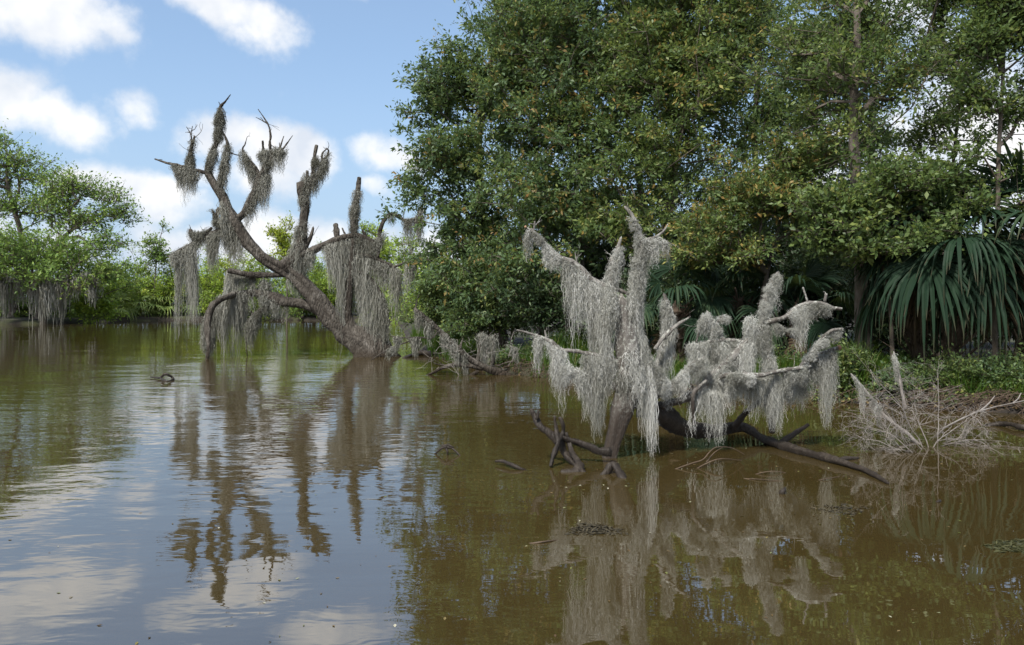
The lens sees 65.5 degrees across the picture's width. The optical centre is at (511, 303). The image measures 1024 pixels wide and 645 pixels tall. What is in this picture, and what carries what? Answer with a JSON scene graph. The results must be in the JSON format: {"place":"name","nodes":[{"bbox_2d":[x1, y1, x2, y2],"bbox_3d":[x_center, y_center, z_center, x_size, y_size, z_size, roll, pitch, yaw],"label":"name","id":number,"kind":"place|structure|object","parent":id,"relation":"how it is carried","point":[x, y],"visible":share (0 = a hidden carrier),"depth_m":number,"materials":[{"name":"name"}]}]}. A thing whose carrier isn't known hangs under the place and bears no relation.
{"place":"outdoors","nodes":[
{"label":"outdoors","id":0,"kind":"place"},
{"bbox_2d":[0,320,1023,644],"bbox_3d":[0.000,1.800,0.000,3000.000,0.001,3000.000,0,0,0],"label":"water","id":1,"kind":"structure","parent":0,"point":[154,512],"depth_m":6.85,"materials":[{"name":"brown liquid"}]},
{"bbox_2d":[150,373,174,380],"bbox_3d":[-8.195,1.732,18.782,0.328,0.203,1.073,0,0,-41],"label":"driftwood","id":2,"kind":"object","parent":1,"relation":"on","point":[166,374],"visible":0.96,"depth_m":18.65,"materials":[{"name":"brown wood"}]},
{"bbox_2d":[241,266,277,320],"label":"shrub","id":3,"kind":"object","parent":1,"relation":"on","point":[255,304],"visible":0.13,"depth_m":82.63,"materials":[{"name":"green plant"}]},
{"bbox_2d":[155,94,426,358],"bbox_3d":[-7.463,-2.286,26.713,9.262,9.599,1.939,0,0,-5],"label":"dead tree","id":4,"kind":"object","parent":1,"relation":"in","point":[349,255],"visible":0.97,"depth_m":26.89,"materials":[{"name":"grey plant"}]},
{"bbox_2d":[281,274,315,319],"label":"shrub","id":5,"kind":"object","parent":1,"relation":"on","point":[300,310],"visible":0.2,"depth_m":83.68,"materials":[{"name":"green plant"}]},
{"bbox_2d":[309,270,358,309],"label":"shrub","id":6,"kind":"object","parent":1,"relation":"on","point":[323,286],"visible":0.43,"depth_m":82.22,"materials":[{"name":"green plant"}]},
{"bbox_2d":[402,349,434,357],"bbox_3d":[-2.921,1.760,27.006,1.922,0.338,1.196,0,0,-22],"label":"driftwood","id":7,"kind":"object","parent":1,"relation":"on","point":[423,351],"visible":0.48,"depth_m":27.16,"materials":[{"name":"brown wood"}]},
{"bbox_2d":[434,444,460,455],"bbox_3d":[-0.765,1.758,9.473,0.400,0.162,0.086,0,0,12],"label":"root","id":8,"kind":"object","parent":1,"relation":"on","point":[446,447],"visible":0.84,"depth_m":9.47,"materials":[{"name":"brown wood"}]},
{"bbox_2d":[495,459,526,469],"bbox_3d":[-0.025,1.786,8.723,0.443,0.104,0.136,0,0,32],"label":"driftwood","id":9,"kind":"object","parent":1,"relation":"on","point":[513,465],"visible":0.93,"depth_m":8.66,"materials":[{"name":"brown wood"}]},
{"bbox_2d":[532,539,557,542],"bbox_3d":[0.257,1.802,6.016,0.330,0.032,0.059,0,0,-23],"label":"sunken stick","id":10,"kind":"object","parent":1,"relation":"in","point":[544,541],"visible":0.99,"depth_m":5.98,"materials":[{"name":"brown wood"}]},
{"bbox_2d":[566,521,627,535],"bbox_3d":[0.654,1.804,6.352,0.516,0.073,0.380,0,0,0],"label":"weed mat","id":11,"kind":"object","parent":1,"relation":"on","point":[588,530],"visible":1,"depth_m":6.31,"materials":[{"name":"brown plant"}]},
{"bbox_2d":[516,203,888,483],"bbox_3d":[2.050,0.434,9.202,4.008,3.230,2.613,0,0,0],"label":"mossy snag","id":12,"kind":"object","parent":1,"relation":"in","point":[640,378],"visible":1,"depth_m":9.32,"materials":[{"name":"grey plant"}]},
{"bbox_2d":[676,446,744,468],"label":"twigs","id":13,"kind":"object","parent":1,"relation":"in","point":[710,457],"visible":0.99,"depth_m":8.78,"materials":[{"name":"brown wood"}]},
{"bbox_2d":[779,487,785,493],"bbox_3d":[2.563,1.800,7.541,0.087,0.107,0.108,0,0,0],"label":"stump","id":14,"kind":"object","parent":1,"relation":"in","point":[782,490],"visible":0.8,"depth_m":7.51,"materials":[{"name":"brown wood"}]},
{"bbox_2d":[744,471,839,480],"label":"twigs","id":15,"kind":"object","parent":1,"relation":"on","point":[777,480],"visible":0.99,"depth_m":8.15,"materials":[{"name":"brown wood"}]},
{"bbox_2d":[812,503,870,515],"bbox_3d":[2.870,1.802,6.988,0.451,0.067,0.473,0,0,45],"label":"weed mat","id":16,"kind":"object","parent":1,"relation":"on","point":[846,508],"visible":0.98,"depth_m":6.94,"materials":[{"name":"brown plant"}]},
{"bbox_2d":[826,346,1011,456],"bbox_3d":[5.290,1.452,10.140,2.032,1.833,2.920,0,0,33],"label":"dead shrub","id":17,"kind":"object","parent":1,"relation":"in","point":[872,402],"visible":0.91,"depth_m":10.00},
{"bbox_2d":[982,538,1023,553],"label":"weed mat","id":18,"kind":"object","parent":1,"relation":"on","point":[1008,546],"visible":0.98,"depth_m":5.89,"materials":[{"name":"green plant"}]},
{"bbox_2d":[984,421,1023,430],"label":"driftwood","id":19,"kind":"object","parent":1,"relation":"on","point":[1012,424],"visible":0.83,"depth_m":11.49,"materials":[{"name":"brown wood"}]},
{"bbox_2d":[0,304,1023,413],"bbox_3d":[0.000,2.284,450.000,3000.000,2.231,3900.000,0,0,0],"label":"ground","id":20,"kind":"structure","parent":0,"point":[519,338],"depth_m":30.30,"materials":[{"name":"soil"}]},
{"bbox_2d":[0,286,28,316],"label":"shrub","id":21,"kind":"object","parent":20,"relation":"on","point":[7,308],"visible":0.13,"depth_m":73.34,"materials":[{"name":"green plant"}]},
{"bbox_2d":[0,291,64,316],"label":"shrub","id":22,"kind":"object","parent":20,"relation":"on","point":[23,313],"visible":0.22,"depth_m":73.59,"materials":[{"name":"green plant"}]},
{"bbox_2d":[0,118,70,316],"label":"live oak","id":23,"kind":"object","parent":20,"relation":"on","point":[10,206],"visible":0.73,"depth_m":72.64,"materials":[{"name":"green plant"}]},
{"bbox_2d":[18,291,103,317],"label":"shrub","id":24,"kind":"object","parent":20,"relation":"on","point":[69,315],"visible":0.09,"depth_m":74.84,"materials":[{"name":"green plant"}]},
{"bbox_2d":[0,217,150,323],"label":"live oak","id":25,"kind":"object","parent":20,"relation":"on","point":[62,259],"visible":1,"depth_m":67.67,"materials":[{"name":"green plant"}]},
{"bbox_2d":[15,160,152,318],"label":"live oak","id":26,"kind":"object","parent":20,"relation":"on","point":[71,186],"visible":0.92,"depth_m":70.35,"materials":[{"name":"green plant"}]},
{"bbox_2d":[64,280,129,322],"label":"shrub","id":27,"kind":"object","parent":20,"relation":"on","point":[107,311],"visible":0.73,"depth_m":71.46,"materials":[{"name":"green plant"}]},
{"bbox_2d":[111,291,138,320],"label":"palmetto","id":28,"kind":"object","parent":20,"relation":"on","point":[126,305],"visible":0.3,"depth_m":79.56,"materials":[{"name":"green plant"}]},
{"bbox_2d":[100,258,157,315],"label":"shrub","id":29,"kind":"object","parent":20,"relation":"on","point":[123,283],"visible":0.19,"depth_m":82.05,"materials":[{"name":"green plant"}]},
{"bbox_2d":[113,286,165,319],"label":"palmetto","id":30,"kind":"object","parent":20,"relation":"on","point":[137,301],"visible":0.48,"depth_m":81.30,"materials":[{"name":"green plant"}]},
{"bbox_2d":[116,240,174,315],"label":"shrub","id":31,"kind":"object","parent":20,"relation":"on","point":[140,270],"visible":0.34,"depth_m":85.86,"materials":[{"name":"green plant"}]},
{"bbox_2d":[120,283,172,316],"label":"palmetto","id":32,"kind":"object","parent":20,"relation":"on","point":[143,293],"visible":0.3,"depth_m":83.90,"materials":[{"name":"green plant"}]},
{"bbox_2d":[137,216,173,314],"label":"sapling","id":33,"kind":"object","parent":20,"relation":"on","point":[157,253],"visible":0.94,"depth_m":85.63,"materials":[{"name":"green plant"}]},
{"bbox_2d":[125,284,185,313],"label":"palmetto","id":34,"kind":"object","parent":20,"relation":"on","point":[158,289],"visible":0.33,"depth_m":84.58,"materials":[{"name":"green plant"}]},
{"bbox_2d":[138,266,172,314],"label":"shrub","id":35,"kind":"object","parent":20,"relation":"on","point":[152,281],"visible":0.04,"depth_m":90.30,"materials":[{"name":"green plant"}]},
{"bbox_2d":[129,278,184,314],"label":"palmetto","id":36,"kind":"object","parent":20,"relation":"on","point":[163,305],"visible":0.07,"depth_m":86.39,"materials":[{"name":"green plant"}]},
{"bbox_2d":[137,252,187,314],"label":"shrub","id":37,"kind":"object","parent":20,"relation":"on","point":[167,280],"visible":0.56,"depth_m":85.91,"materials":[{"name":"green plant"}]},
{"bbox_2d":[137,290,203,316],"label":"palmetto","id":38,"kind":"object","parent":20,"relation":"on","point":[169,307],"visible":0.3,"depth_m":84.79,"materials":[{"name":"green plant"}]},
{"bbox_2d":[165,244,209,314],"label":"shrub","id":39,"kind":"object","parent":20,"relation":"on","point":[184,289],"visible":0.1,"depth_m":86.96,"materials":[{"name":"green plant"}]},
{"bbox_2d":[162,285,213,314],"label":"palmetto","id":40,"kind":"object","parent":20,"relation":"on","point":[189,304],"visible":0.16,"depth_m":85.24,"materials":[{"name":"green plant"}]},
{"bbox_2d":[192,281,213,315],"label":"palmetto","id":41,"kind":"object","parent":20,"relation":"on","point":[206,298],"visible":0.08,"depth_m":85.47,"materials":[{"name":"green plant"}]},
{"bbox_2d":[198,245,227,302],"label":"shrub","id":42,"kind":"object","parent":20,"relation":"on","point":[206,264],"visible":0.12,"depth_m":87.38,"materials":[{"name":"green plant"}]},
{"bbox_2d":[197,256,241,311],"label":"shrub","id":43,"kind":"object","parent":20,"relation":"on","point":[217,291],"visible":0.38,"depth_m":83.26,"materials":[{"name":"green plant"}]},
{"bbox_2d":[24,304,423,316],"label":"undergrowth","id":44,"kind":"object","parent":20,"relation":"on","point":[355,312],"visible":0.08,"depth_m":86.62,"materials":[{"name":"green plant"}]},
{"bbox_2d":[216,248,253,297],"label":"shrub","id":45,"kind":"object","parent":20,"relation":"on","point":[227,260],"visible":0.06,"depth_m":87.47,"materials":[{"name":"green plant"}]},
{"bbox_2d":[235,249,282,313],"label":"shrub","id":46,"kind":"object","parent":20,"relation":"on","point":[251,266],"visible":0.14,"depth_m":87.07,"materials":[{"name":"green plant"}]},
{"bbox_2d":[262,210,296,320],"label":"sapling","id":47,"kind":"object","parent":20,"relation":"on","point":[281,237],"visible":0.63,"depth_m":79.57,"materials":[{"name":"green plant"}]},
{"bbox_2d":[269,255,305,314],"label":"shrub","id":48,"kind":"object","parent":20,"relation":"on","point":[281,279],"visible":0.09,"depth_m":87.09,"materials":[{"name":"green plant"}]},
{"bbox_2d":[279,241,327,314],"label":"shrub","id":49,"kind":"object","parent":20,"relation":"on","point":[317,266],"visible":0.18,"depth_m":87.60,"materials":[{"name":"green plant"}]},
{"bbox_2d":[313,262,359,309],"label":"shrub","id":50,"kind":"object","parent":20,"relation":"on","point":[326,277],"visible":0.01,"depth_m":85.45,"materials":[{"name":"green plant"}]},
{"bbox_2d":[358,218,393,315],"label":"sapling","id":51,"kind":"object","parent":20,"relation":"on","point":[369,230],"visible":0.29,"depth_m":83.70,"materials":[{"name":"green plant"}]},
{"bbox_2d":[357,291,410,319],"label":"palmetto","id":52,"kind":"object","parent":20,"relation":"on","point":[390,305],"visible":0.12,"depth_m":77.16,"materials":[{"name":"green plant"}]},
{"bbox_2d":[372,246,405,311],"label":"shrub","id":53,"kind":"object","parent":20,"relation":"on","point":[387,259],"visible":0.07,"depth_m":83.99,"materials":[{"name":"green plant"}]},
{"bbox_2d":[380,232,425,322],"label":"shrub","id":54,"kind":"object","parent":20,"relation":"on","point":[398,244],"visible":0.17,"depth_m":73.96,"materials":[{"name":"green plant"}]},
{"bbox_2d":[398,243,454,322],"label":"shrub","id":55,"kind":"object","parent":20,"relation":"on","point":[412,295],"visible":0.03,"depth_m":59.31,"materials":[{"name":"green plant"}]},
{"bbox_2d":[392,268,467,349],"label":"shrub","id":56,"kind":"object","parent":20,"relation":"on","point":[432,296],"visible":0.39,"depth_m":25.50,"materials":[{"name":"green plant"}]},
{"bbox_2d":[376,0,584,350],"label":"oak tree","id":57,"kind":"object","parent":20,"relation":"on","point":[439,96],"visible":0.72,"depth_m":22.83,"materials":[{"name":"green plant"}]},
{"bbox_2d":[436,277,534,360],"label":"shrub","id":58,"kind":"object","parent":20,"relation":"on","point":[473,324],"visible":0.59,"depth_m":22.08,"materials":[{"name":"green plant"}]},
{"bbox_2d":[459,222,555,342],"bbox_3d":[0.169,-0.735,26.605,4.608,4.406,3.996,0,0,0],"label":"shrub","id":59,"kind":"object","parent":20,"relation":"on","point":[524,262],"visible":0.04,"depth_m":26.82,"materials":[{"name":"green plant"}]},
{"bbox_2d":[487,336,543,363],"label":"weed","id":60,"kind":"object","parent":20,"relation":"on","point":[503,356],"visible":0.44,"depth_m":20.75,"materials":[{"name":"green plant"}]},
{"bbox_2d":[473,261,585,344],"bbox_3d":[0.805,0.209,21.011,3.780,2.711,2.639,0,0,0],"label":"shrub","id":61,"kind":"object","parent":20,"relation":"on","point":[542,307],"visible":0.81,"depth_m":20.56,"materials":[{"name":"green plant"}]},
{"bbox_2d":[435,0,664,335],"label":"oak tree","id":62,"kind":"object","parent":20,"relation":"on","point":[471,25],"visible":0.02,"depth_m":28.10,"materials":[{"name":"green plant"}]},
{"bbox_2d":[451,0,699,344],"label":"oak tree","id":63,"kind":"object","parent":20,"relation":"on","point":[559,136],"visible":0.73,"depth_m":21.50,"materials":[{"name":"green plant"}]},
{"bbox_2d":[532,230,633,284],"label":"shrub","id":64,"kind":"object","parent":20,"relation":"on","point":[587,266],"visible":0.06,"depth_m":25.64,"materials":[{"name":"green plant"}]},
{"bbox_2d":[550,279,659,348],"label":"shrub","id":65,"kind":"object","parent":20,"relation":"on","point":[562,320],"visible":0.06,"depth_m":20.32,"materials":[{"name":"green plant"}]},
{"bbox_2d":[550,0,750,338],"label":"oak tree","id":66,"kind":"object","parent":20,"relation":"on","point":[638,184],"visible":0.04,"depth_m":27.20,"materials":[{"name":"green plant"}]},
{"bbox_2d":[594,197,708,286],"bbox_3d":[4.694,-0.980,24.975,4.231,4.706,3.674,0,0,-17],"label":"shrub","id":67,"kind":"object","parent":20,"relation":"on","point":[627,257],"visible":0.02,"depth_m":24.58,"materials":[{"name":"green plant"}]},
{"bbox_2d":[602,252,704,342],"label":"shrub","id":68,"kind":"object","parent":20,"relation":"on","point":[669,275],"visible":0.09,"depth_m":19.61,"materials":[{"name":"green plant"}]},
{"bbox_2d":[608,239,743,366],"bbox_3d":[3.628,0.381,17.604,2.906,3.654,2.886,0,0,30],"label":"fan palm","id":69,"kind":"object","parent":20,"relation":"on","point":[681,311],"visible":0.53,"depth_m":17.41,"materials":[{"name":"green plant"}]},
{"bbox_2d":[559,0,794,279],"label":"oak tree","id":70,"kind":"object","parent":20,"relation":"on","point":[689,53],"visible":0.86,"depth_m":20.07,"materials":[{"name":"green plant"}]},
{"bbox_2d":[404,325,1023,404],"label":"grass","id":71,"kind":"structure","parent":20,"relation":"on","point":[574,362],"depth_m":15.43,"materials":[{"name":"green plant"}]},
{"bbox_2d":[429,334,1023,405],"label":"ground cover","id":72,"kind":"object","parent":20,"relation":"on","point":[963,389],"visible":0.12,"depth_m":13.96,"materials":[{"name":"green plant"}]},
{"bbox_2d":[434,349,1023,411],"bbox_3d":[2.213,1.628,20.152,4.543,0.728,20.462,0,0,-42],"label":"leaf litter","id":73,"kind":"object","parent":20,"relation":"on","point":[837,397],"visible":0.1,"depth_m":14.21,"materials":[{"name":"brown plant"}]},
{"bbox_2d":[907,342,990,388],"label":"weed","id":74,"kind":"object","parent":73,"relation":"on","point":[962,367],"visible":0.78,"depth_m":13.74,"materials":[{"name":"green plant"}]},
{"bbox_2d":[679,227,784,336],"bbox_3d":[6.708,-0.715,24.251,4.019,4.179,3.785,0,0,0],"label":"shrub","id":75,"kind":"object","parent":20,"relation":"on","point":[755,288],"visible":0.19,"depth_m":23.41,"materials":[{"name":"green plant"}]},
{"bbox_2d":[446,354,1023,415],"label":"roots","id":76,"kind":"object","parent":20,"relation":"on","point":[979,394],"visible":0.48,"depth_m":13.48,"materials":[{"name":"brown wood"}]},
{"bbox_2d":[681,244,793,356],"bbox_3d":[5.128,0.196,17.886,2.667,3.766,3.092,0,0,0],"label":"fan palm","id":77,"kind":"object","parent":20,"relation":"on","point":[738,307],"visible":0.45,"depth_m":17.60,"materials":[{"name":"green plant"}]},
{"bbox_2d":[652,117,860,360],"bbox_3d":[5.130,-1.192,16.918,4.420,5.383,2.715,0,0,0],"label":"shrubby tree","id":78,"kind":"object","parent":20,"relation":"on","point":[795,162],"visible":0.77,"depth_m":16.62,"materials":[{"name":"green plant"}]},
{"bbox_2d":[646,0,887,263],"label":"oak tree","id":79,"kind":"object","parent":20,"relation":"on","point":[761,113],"visible":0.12,"depth_m":26.28,"materials":[{"name":"green plant"}]},
{"bbox_2d":[771,337,805,368],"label":"weed","id":80,"kind":"object","parent":20,"relation":"on","point":[786,357],"visible":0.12,"depth_m":15.85,"materials":[{"name":"green plant"}]},
{"bbox_2d":[744,214,853,288],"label":"shrub","id":81,"kind":"object","parent":20,"relation":"on","point":[784,244],"visible":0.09,"depth_m":23.11,"materials":[{"name":"green plant"}]},
{"bbox_2d":[731,249,875,363],"bbox_3d":[6.268,0.447,17.406,3.054,3.493,2.902,0,0,0],"label":"fan palm","id":82,"kind":"object","parent":20,"relation":"on","point":[821,327],"visible":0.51,"depth_m":17.09,"materials":[{"name":"green plant"}]},
{"bbox_2d":[773,246,876,337],"bbox_3d":[7.225,-0.021,18.998,2.733,2.893,2.912,0,0,32],"label":"shrub","id":83,"kind":"object","parent":20,"relation":"on","point":[790,268],"visible":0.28,"depth_m":18.62,"materials":[{"name":"green plant"}]},
{"bbox_2d":[711,0,959,356],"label":"oak tree","id":84,"kind":"object","parent":20,"relation":"on","point":[828,54],"visible":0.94,"depth_m":15.81,"materials":[{"name":"green plant"}]},
{"bbox_2d":[819,333,881,396],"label":"weed","id":85,"kind":"object","parent":20,"relation":"on","point":[848,353],"visible":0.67,"depth_m":14.46,"materials":[{"name":"green plant"}]},
{"bbox_2d":[758,0,970,255],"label":"oak tree","id":86,"kind":"object","parent":20,"relation":"on","point":[868,116],"visible":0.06,"depth_m":24.72,"materials":[{"name":"green plant"}]},
{"bbox_2d":[817,246,929,328],"bbox_3d":[10.479,-0.615,23.353,4.108,3.929,3.682,0,0,0],"label":"shrub","id":87,"kind":"object","parent":20,"relation":"on","point":[869,276],"visible":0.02,"depth_m":22.66,"materials":[{"name":"green plant"}]},
{"bbox_2d":[770,143,1023,361],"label":"glossy shrub","id":88,"kind":"object","parent":20,"relation":"on","point":[863,206],"visible":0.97,"depth_m":14.20,"materials":[{"name":"green plant"}]},
{"bbox_2d":[864,350,932,394],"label":"weed","id":89,"kind":"object","parent":20,"relation":"on","point":[887,375],"visible":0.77,"depth_m":13.95,"materials":[{"name":"green plant"}]},
{"bbox_2d":[846,271,976,357],"bbox_3d":[9.500,0.418,19.077,3.008,2.627,2.716,0,0,0],"label":"shrub","id":90,"kind":"object","parent":20,"relation":"on","point":[884,334],"visible":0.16,"depth_m":18.48,"materials":[{"name":"green plant"}]},
{"bbox_2d":[835,187,1010,362],"bbox_3d":[7.776,-0.370,15.249,2.834,3.831,3.164,0,0,0],"label":"fan palm","id":91,"kind":"object","parent":20,"relation":"on","point":[910,323],"visible":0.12,"depth_m":14.84,"materials":[{"name":"green plant"}]},
{"bbox_2d":[839,165,1023,369],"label":"fan palm","id":92,"kind":"object","parent":20,"relation":"on","point":[902,293],"visible":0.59,"depth_m":13.71,"materials":[{"name":"green plant"}]},
{"bbox_2d":[888,247,976,336],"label":"shrub","id":93,"kind":"object","parent":20,"relation":"on","point":[940,253],"depth_m":21.85,"materials":[{"name":"green plant"}]},
{"bbox_2d":[873,0,1019,357],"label":"slender tree","id":94,"kind":"object","parent":20,"relation":"on","point":[923,134],"visible":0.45,"depth_m":17.90,"materials":[{"name":"green plant"}]},
{"bbox_2d":[918,0,1023,358],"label":"slender tree","id":95,"kind":"object","parent":20,"relation":"on","point":[992,29],"visible":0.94,"depth_m":13.91,"materials":[{"name":"green plant"}]},
{"bbox_2d":[928,136,1023,363],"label":"fan palm","id":96,"kind":"object","parent":20,"relation":"on","point":[1018,245],"visible":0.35,"depth_m":13.87,"materials":[{"name":"green plant"}]},
{"bbox_2d":[945,393,1023,427],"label":"branch","id":97,"kind":"object","parent":20,"relation":"on","point":[985,406],"visible":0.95,"depth_m":11.54,"materials":[{"name":"grey wood"}]},
{"bbox_2d":[955,218,1017,332],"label":"shrub","id":98,"kind":"object","parent":20,"relation":"on","point":[1014,233],"depth_m":21.77,"materials":[{"name":"green plant"}]},
{"bbox_2d":[959,348,1023,392],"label":"weed","id":99,"kind":"object","parent":20,"relation":"on","point":[996,361],"visible":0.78,"depth_m":13.53,"materials":[{"name":"green plant"}]},
{"bbox_2d":[969,267,1019,353],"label":"shrub","id":100,"kind":"object","parent":20,"relation":"on","point":[989,333],"visible":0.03,"depth_m":18.22,"materials":[{"name":"green plant"}]},
{"bbox_2d":[998,339,1023,369],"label":"weed","id":101,"kind":"object","parent":20,"relation":"on","point":[1020,358],"visible":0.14,"depth_m":13.94,"materials":[{"name":"green plant"}]},
{"bbox_2d":[0,0,1023,303],"label":"sky","id":102,"kind":"structure","parent":0,"point":[116,87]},
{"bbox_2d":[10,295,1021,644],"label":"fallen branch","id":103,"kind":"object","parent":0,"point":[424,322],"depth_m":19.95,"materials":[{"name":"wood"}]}
]}

